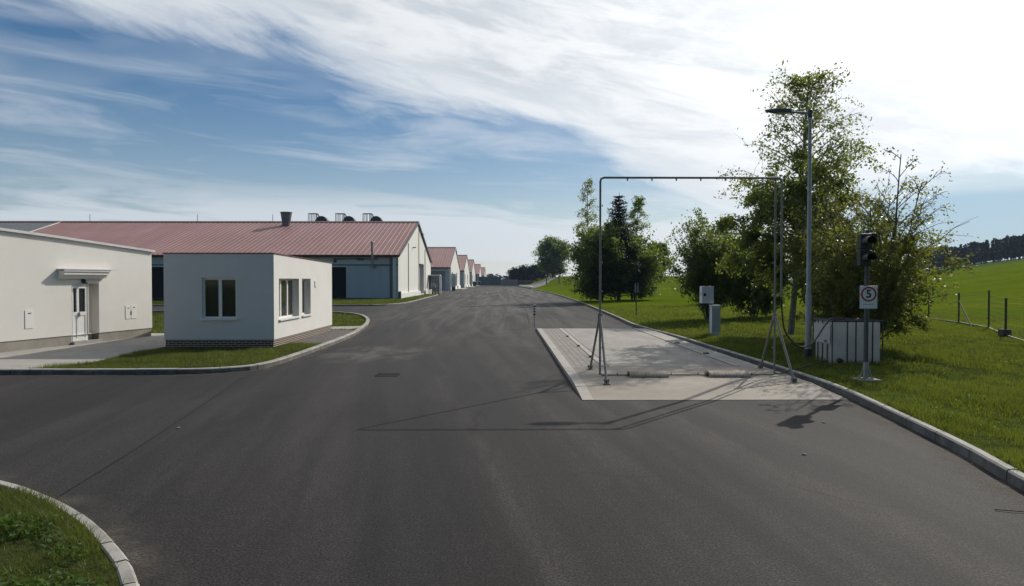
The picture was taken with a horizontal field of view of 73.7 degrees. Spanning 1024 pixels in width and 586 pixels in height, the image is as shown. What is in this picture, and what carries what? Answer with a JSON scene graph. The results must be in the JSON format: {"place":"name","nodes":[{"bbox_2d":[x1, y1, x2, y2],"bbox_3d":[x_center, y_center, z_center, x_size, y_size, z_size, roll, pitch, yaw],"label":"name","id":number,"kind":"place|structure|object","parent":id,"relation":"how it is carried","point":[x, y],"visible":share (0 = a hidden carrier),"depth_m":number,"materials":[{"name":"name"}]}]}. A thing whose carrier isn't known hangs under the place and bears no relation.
{"place":"outdoors","nodes":[
{"label":"outdoors","id":0,"kind":"place"},
{"bbox_2d":[0,221,60,231],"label":"barn","id":1,"kind":"structure","parent":0,"point":[30,226],"depth_m":93.61,"materials":[{"name":"grey metal"}]},
{"bbox_2d":[0,481,123,585],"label":"lawn","id":2,"kind":"structure","parent":0,"point":[5,559],"depth_m":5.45,"materials":[{"name":"plant"}]},
{"bbox_2d":[0,511,106,585],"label":"weeds","id":3,"kind":"object","parent":2,"relation":"on","point":[24,531],"visible":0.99,"depth_m":5.52,"materials":[{"name":"green plant"}]},
{"bbox_2d":[0,333,165,368],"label":"paved path","id":4,"kind":"structure","parent":0,"point":[70,354],"depth_m":21.47,"materials":[{"name":"concrete"}]},
{"bbox_2d":[0,228,154,352],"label":"office building","id":5,"kind":"structure","parent":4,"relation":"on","point":[55,290],"depth_m":23.88,"materials":[{"name":"paint"}]},
{"bbox_2d":[71,284,87,341],"bbox_3d":[-15.467,0.690,24.388,0.140,2.055,0.735,0,1,12],"label":"door","id":6,"kind":"structure","parent":5,"relation":"in","point":[79,293],"depth_m":24.42,"materials":[{"name":"white plastic"}]},
{"bbox_2d":[19,312,365,368],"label":"lawn","id":7,"kind":"structure","parent":0,"point":[161,313],"depth_m":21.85,"materials":[{"name":"plant"}]},
{"bbox_2d":[162,253,331,346],"bbox_3d":[-10.004,0.183,27.148,3.830,3.255,7.950,0,1,-1],"label":"gatehouse","id":8,"kind":"object","parent":7,"relation":"on","point":[245,299],"visible":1,"depth_m":23.27,"materials":[{"name":"paint"}]},
{"bbox_2d":[200,278,237,319],"bbox_3d":[-9.969,0.203,23.288,1.270,1.440,0.230,0,1,-1],"label":"window","id":9,"kind":"structure","parent":8,"relation":"in","point":[219,294],"depth_m":23.37,"materials":[{"name":"white plastic"}]},
{"bbox_2d":[279,279,300,320],"bbox_3d":[-8.233,0.212,24.954,0.340,1.480,2.420,0,1,-1],"label":"window","id":10,"kind":"structure","parent":8,"relation":"in","point":[286,286],"depth_m":25.27,"materials":[{"name":"white plastic"}]},
{"bbox_2d":[302,279,312,316],"bbox_3d":[-8.258,0.172,27.098,0.340,1.480,1.270,0,1,-1],"label":"window","id":11,"kind":"structure","parent":8,"relation":"in","point":[303,280],"depth_m":27.51,"materials":[{"name":"white plastic"}]},
{"bbox_2d":[287,330,353,343],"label":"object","id":12,"kind":"object","parent":7,"relation":"on","point":[326,336],"visible":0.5,"depth_m":27.57,"materials":[{"name":"grey concrete"}]},
{"bbox_2d":[331,326,359,328],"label":"paving slab","id":13,"kind":"structure","parent":7,"relation":"on","point":[343,327],"depth_m":32.76,"materials":[{"name":"concrete"}]},
{"bbox_2d":[152,299,408,304],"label":"lawn","id":14,"kind":"structure","parent":0,"point":[157,301],"depth_m":67.33,"materials":[{"name":"plant"}]},
{"bbox_2d":[332,294,436,304],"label":"grass","id":15,"kind":"structure","parent":14,"relation":"on","point":[347,301],"depth_m":69.84,"materials":[{"name":"green plant"}]},
{"bbox_2d":[0,285,1023,585],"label":"road asphalt","id":16,"kind":"structure","parent":0,"point":[476,441],"depth_m":8.04,"materials":[{"name":"grey asphalt"}]},
{"bbox_2d":[0,480,139,585],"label":"kerb","id":17,"kind":"structure","parent":16,"relation":"on","point":[126,573],"depth_m":5.69,"materials":[{"name":"concrete"}]},
{"bbox_2d":[65,499,148,565],"bbox_3d":[-19.317,2.161,7.167,40.606,0.001,10.446,0,1,18],"label":"road grit","id":18,"kind":"object","parent":16,"relation":"on","point":[133,558],"visible":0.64,"depth_m":5.71,"materials":[{"name":"grey gravel"}]},
{"bbox_2d":[0,311,369,374],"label":"kerb","id":19,"kind":"structure","parent":16,"relation":"on","point":[120,371],"depth_m":16.77,"materials":[{"name":"concrete"}]},
{"bbox_2d":[55,320,371,375],"bbox_3d":[-23.168,1.683,32.641,34.432,0.001,33.356,0,1,-1],"label":"road grit","id":20,"kind":"object","parent":16,"relation":"on","point":[228,372],"visible":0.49,"depth_m":16.89,"materials":[{"name":"grey gravel"}]},
{"bbox_2d":[55,295,529,498],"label":"road joint","id":21,"kind":"object","parent":16,"relation":"on","point":[185,416],"visible":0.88,"depth_m":9.84,"materials":[{"name":"black asphalt"}]},
{"bbox_2d":[152,294,437,305],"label":"kerb","id":22,"kind":"structure","parent":16,"relation":"on","point":[371,304],"depth_m":61.79,"materials":[{"name":"concrete"}]},
{"bbox_2d":[375,373,399,376],"bbox_3d":[-3.014,2.001,16.556,0.540,0.038,0.500,0,1,-1],"label":"road drain","id":23,"kind":"object","parent":16,"relation":"on","point":[385,374],"visible":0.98,"depth_m":16.60,"materials":[{"name":"metal"}]},
{"bbox_2d":[428,275,440,293],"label":"pipework cage","id":24,"kind":"object","parent":16,"relation":"on","point":[432,281],"visible":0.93,"depth_m":110.17,"materials":[{"name":"grey metal"}]},
{"bbox_2d":[439,276,441,294],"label":"marker post","id":25,"kind":"object","parent":16,"relation":"on","point":[440,293],"visible":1,"depth_m":108.97,"materials":[{"name":"white plastic"}]},
{"bbox_2d":[428,247,460,289],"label":"barn","id":26,"kind":"structure","parent":16,"relation":"on","point":[445,260],"depth_m":159.36,"materials":[{"name":"red metal"}]},
{"bbox_2d":[432,275,441,289],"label":"door","id":27,"kind":"structure","parent":26,"relation":"in","point":[441,275],"depth_m":155.38,"materials":[{"name":"grey metal"}]},
{"bbox_2d":[451,274,455,290],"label":"control cabinet","id":28,"kind":"object","parent":16,"relation":"on","point":[453,281],"visible":1,"depth_m":148.24,"materials":[{"name":"grey metal"}]},
{"bbox_2d":[458,255,469,287],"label":"barn","id":29,"kind":"structure","parent":16,"relation":"on","point":[464,270],"depth_m":216.40,"materials":[{"name":"white paint"}]},
{"bbox_2d":[468,259,475,285],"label":"barn","id":30,"kind":"structure","parent":16,"relation":"on","point":[472,272],"depth_m":264.79,"materials":[{"name":"white paint"}]},
{"bbox_2d":[475,264,481,284],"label":"barn","id":31,"kind":"structure","parent":16,"relation":"on","point":[478,273],"depth_m":339.06,"materials":[{"name":"white paint"}]},
{"bbox_2d":[481,267,485,276],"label":"barn","id":32,"kind":"structure","parent":16,"relation":"on","point":[483,270],"depth_m":430.10,"materials":[{"name":"red metal"}]},
{"bbox_2d":[479,277,500,284],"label":"sheet fence","id":33,"kind":"object","parent":16,"relation":"on","point":[490,280],"visible":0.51,"depth_m":298.86,"materials":[{"name":"grey metal"}]},
{"bbox_2d":[501,279,531,285],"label":"concrete wall","id":34,"kind":"structure","parent":16,"relation":"on","point":[516,282],"depth_m":289.80,"materials":[{"name":"grey concrete"}]},
{"bbox_2d":[533,304,535,327],"bbox_3d":[1.083,1.111,33.042,0.110,1.138,0.070,0,1,-1],"label":"delineator post","id":35,"kind":"object","parent":16,"relation":"on","point":[534,309],"visible":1,"depth_m":33.00,"materials":[{"name":"black plastic"}]},
{"bbox_2d":[536,328,848,399],"bbox_3d":[3.795,1.828,22.634,5.120,0.195,19.100,0,1,-1],"label":"weighbridge","id":36,"kind":"object","parent":16,"relation":"on","point":[629,349],"visible":0.88,"depth_m":16.86,"materials":[{"name":"concrete"}]},
{"bbox_2d":[627,371,668,377],"bbox_3d":[3.104,1.851,15.663,0.866,0.130,0.577,0,1,-1],"label":"pipe cover","id":37,"kind":"object","parent":36,"relation":"on","point":[647,374],"visible":1,"depth_m":15.44,"materials":[{"name":"rubber"}]},
{"bbox_2d":[587,177,798,384],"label":"spray gate","id":38,"kind":"structure","parent":36,"relation":"on","point":[760,365],"depth_m":15.62,"materials":[{"name":"metal"}]},
{"bbox_2d":[781,297,845,347],"bbox_3d":[7.439,0.677,16.663,3.206,1.222,0.134,-1,1,-39],"label":"hose","id":39,"kind":"object","parent":38,"relation":"hanging from","point":[792,341],"visible":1,"depth_m":16.06,"materials":[{"name":"black rubber"}]},
{"bbox_2d":[704,370,750,377],"bbox_3d":[4.944,1.851,15.685,0.906,0.130,0.577,0,1,-1],"label":"pipe cover","id":40,"kind":"object","parent":36,"relation":"on","point":[729,374],"visible":0.99,"depth_m":15.49,"materials":[{"name":"rubber"}]},
{"bbox_2d":[775,360,826,373],"bbox_3d":[6.995,1.788,16.396,2.332,0.181,0.089,-1,1,-38],"label":"hose","id":41,"kind":"object","parent":36,"relation":"on","point":[801,367],"visible":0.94,"depth_m":16.34,"materials":[{"name":"black rubber"}]},
{"bbox_2d":[541,291,1013,489],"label":"road grit","id":42,"kind":"object","parent":16,"relation":"on","point":[956,459],"visible":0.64,"depth_m":8.89,"materials":[{"name":"grey gravel"}]},
{"bbox_2d":[533,289,1023,490],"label":"kerb","id":43,"kind":"structure","parent":16,"relation":"on","point":[1008,473],"depth_m":11.03,"materials":[{"name":"concrete"}]},
{"bbox_2d":[0,0,1023,279],"label":"sky","id":44,"kind":"structure","parent":0,"point":[483,124],"materials":[{"name":"blue"}]},
{"bbox_2d":[520,258,1023,472],"bbox_3d":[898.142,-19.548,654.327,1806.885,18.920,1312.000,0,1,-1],"label":"meadow","id":45,"kind":"structure","parent":0,"point":[1003,278],"depth_m":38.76,"materials":[{"name":"green plant"}]},
{"bbox_2d":[518,264,529,279],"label":"dark tree","id":46,"kind":"object","parent":45,"relation":"on","point":[523,269],"visible":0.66,"depth_m":320.14,"materials":[{"name":"green plant"}]},
{"bbox_2d":[525,264,538,282],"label":"dark tree","id":47,"kind":"object","parent":45,"relation":"on","point":[532,271],"visible":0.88,"depth_m":318.74,"materials":[{"name":"green plant"}]},
{"bbox_2d":[518,276,563,287],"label":"gravel bank","id":48,"kind":"structure","parent":45,"relation":"on","point":[539,283],"depth_m":247.90,"materials":[{"name":"grey gravel"}]},
{"bbox_2d":[535,263,547,279],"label":"dark tree","id":49,"kind":"object","parent":45,"relation":"on","point":[541,275],"visible":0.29,"depth_m":316.70,"materials":[{"name":"green plant"}]},
{"bbox_2d":[531,235,571,277],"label":"lime tree","id":50,"kind":"object","parent":45,"relation":"on","point":[550,250],"visible":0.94,"depth_m":276.91,"materials":[{"name":"green plant"}]},
{"bbox_2d":[546,276,575,284],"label":"wire fence","id":51,"kind":"object","parent":45,"relation":"on","point":[558,279],"visible":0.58,"depth_m":196.11,"materials":[{"name":"metal"}]},
{"bbox_2d":[575,178,598,299],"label":"birch tree","id":52,"kind":"object","parent":45,"relation":"on","point":[589,182],"visible":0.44,"depth_m":72.75,"materials":[{"name":"green plant"}]},
{"bbox_2d":[560,218,642,300],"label":"willow tree","id":53,"kind":"object","parent":45,"relation":"on","point":[585,256],"visible":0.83,"depth_m":67.72,"materials":[{"name":"green plant"}]},
{"bbox_2d":[583,193,652,300],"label":"spruce tree","id":54,"kind":"object","parent":45,"relation":"on","point":[619,208],"visible":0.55,"depth_m":68.14,"materials":[{"name":"green plant"}]},
{"bbox_2d":[635,283,638,315],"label":"marker stake","id":55,"kind":"object","parent":45,"relation":"on","point":[636,295],"visible":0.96,"depth_m":41.77,"materials":[{"name":"green paint"}]},
{"bbox_2d":[606,229,671,299],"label":"willow tree","id":56,"kind":"object","parent":45,"relation":"on","point":[653,259],"visible":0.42,"depth_m":68.84,"materials":[{"name":"green plant"}]},
{"bbox_2d":[626,195,651,298],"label":"birch tree","id":57,"kind":"object","parent":45,"relation":"on","point":[639,202],"visible":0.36,"depth_m":75.52,"materials":[{"name":"green plant"}]},
{"bbox_2d":[642,240,679,287],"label":"apple tree","id":58,"kind":"object","parent":45,"relation":"on","point":[660,245],"visible":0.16,"depth_m":98.17,"materials":[{"name":"green plant"}]},
{"bbox_2d":[664,208,745,319],"bbox_3d":[10.080,-1.620,35.630,4.319,6.392,4.749,0,1,-1],"label":"goat willow","id":59,"kind":"object","parent":45,"relation":"on","point":[700,260],"visible":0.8,"depth_m":35.14,"materials":[{"name":"green plant"}]},
{"bbox_2d":[700,285,713,333],"bbox_3d":[7.617,0.685,26.761,0.464,1.974,0.435,0,1,-1],"label":"card reader","id":60,"kind":"object","parent":45,"relation":"on","point":[706,294],"visible":0.96,"depth_m":26.55,"materials":[{"name":"grey plastic"}]},
{"bbox_2d":[709,305,720,334],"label":"supply pillar","id":61,"kind":"structure","parent":45,"relation":"on","point":[714,319],"depth_m":26.37,"materials":[{"name":"grey metal"}]},
{"bbox_2d":[721,225,792,317],"bbox_3d":[13.173,-1.211,37.316,5.208,5.352,5.391,0,1,17],"label":"alder bush","id":62,"kind":"object","parent":45,"relation":"on","point":[755,300],"visible":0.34,"depth_m":36.61,"materials":[{"name":"green plant"}]},
{"bbox_2d":[765,108,812,359],"bbox_3d":[7.537,-1.583,18.563,1.350,6.810,0.253,0,1,-1],"label":"street lamp","id":63,"kind":"object","parent":45,"relation":"on","point":[808,321],"visible":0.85,"depth_m":18.53,"materials":[{"name":"metal"}]},
{"bbox_2d":[702,60,881,334],"bbox_3d":[11.033,-3.505,26.755,6.169,10.510,6.572,1,1,31],"label":"birch tree","id":64,"kind":"object","parent":45,"relation":"on","point":[762,214],"visible":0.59,"depth_m":25.68,"materials":[{"name":"green plant"}]},
{"bbox_2d":[771,184,902,324],"bbox_3d":[10.806,-0.952,22.965,4.510,5.460,4.489,0,1,-1],"label":"hazel bush","id":65,"kind":"object","parent":45,"relation":"on","point":[794,250],"visible":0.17,"depth_m":22.76,"materials":[{"name":"green plant"}]},
{"bbox_2d":[813,318,883,364],"bbox_3d":[8.699,1.269,17.715,1.342,1.197,1.169,0,1,-1],"label":"water tank","id":66,"kind":"object","parent":45,"relation":"on","point":[839,340],"visible":0.73,"depth_m":17.26,"materials":[{"name":"plastic"}]},
{"bbox_2d":[857,230,881,382],"bbox_3d":[7.532,0.297,14.412,0.480,3.254,0.570,0,1,-1],"label":"traffic light","id":67,"kind":"object","parent":45,"relation":"on","point":[865,257],"visible":0.98,"depth_m":14.43,"materials":[{"name":"grey metal"}]},
{"bbox_2d":[733,344,1022,427],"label":"weeds","id":68,"kind":"object","parent":45,"relation":"on","point":[893,396],"visible":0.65,"depth_m":12.77,"materials":[{"name":"green plant"}]},
{"bbox_2d":[787,147,978,340],"bbox_3d":[10.345,-1.092,19.826,4.804,5.777,4.940,0,1,-1],"label":"birch bush","id":69,"kind":"object","parent":45,"relation":"on","point":[897,292],"visible":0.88,"depth_m":19.04,"materials":[{"name":"green plant"}]},
{"bbox_2d":[916,245,938,270],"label":"lone tree","id":70,"kind":"object","parent":45,"relation":"on","point":[931,257],"visible":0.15,"depth_m":396.74,"materials":[{"name":"green plant"}]},
{"bbox_2d":[904,234,1023,270],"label":"woodland","id":71,"kind":"object","parent":45,"relation":"on","point":[1004,246],"depth_m":399.88,"materials":[{"name":"green plant"}]},
{"bbox_2d":[928,290,1023,340],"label":"wire fence","id":72,"kind":"object","parent":45,"relation":"on","point":[1005,331],"visible":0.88,"depth_m":29.32,"materials":[{"name":"metal"}]},
{"label":"ground","id":73,"kind":"structure","parent":0,"visible":0},
{"bbox_2d":[33,212,431,298],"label":"barn","id":74,"kind":"structure","parent":73,"relation":"on","point":[375,257],"depth_m":85.86,"materials":[{"name":"red metal"}]},
{"bbox_2d":[507,266,525,279],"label":"dark tree","id":75,"kind":"object","parent":73,"relation":"on","point":[515,273],"visible":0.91,"depth_m":316.76,"materials":[{"name":"green plant"}]},
{"bbox_2d":[486,273,554,279],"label":"hedgerow","id":76,"kind":"object","parent":73,"relation":"on","point":[492,275],"visible":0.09,"depth_m":635.92,"materials":[{"name":"green plant"}]}
]}

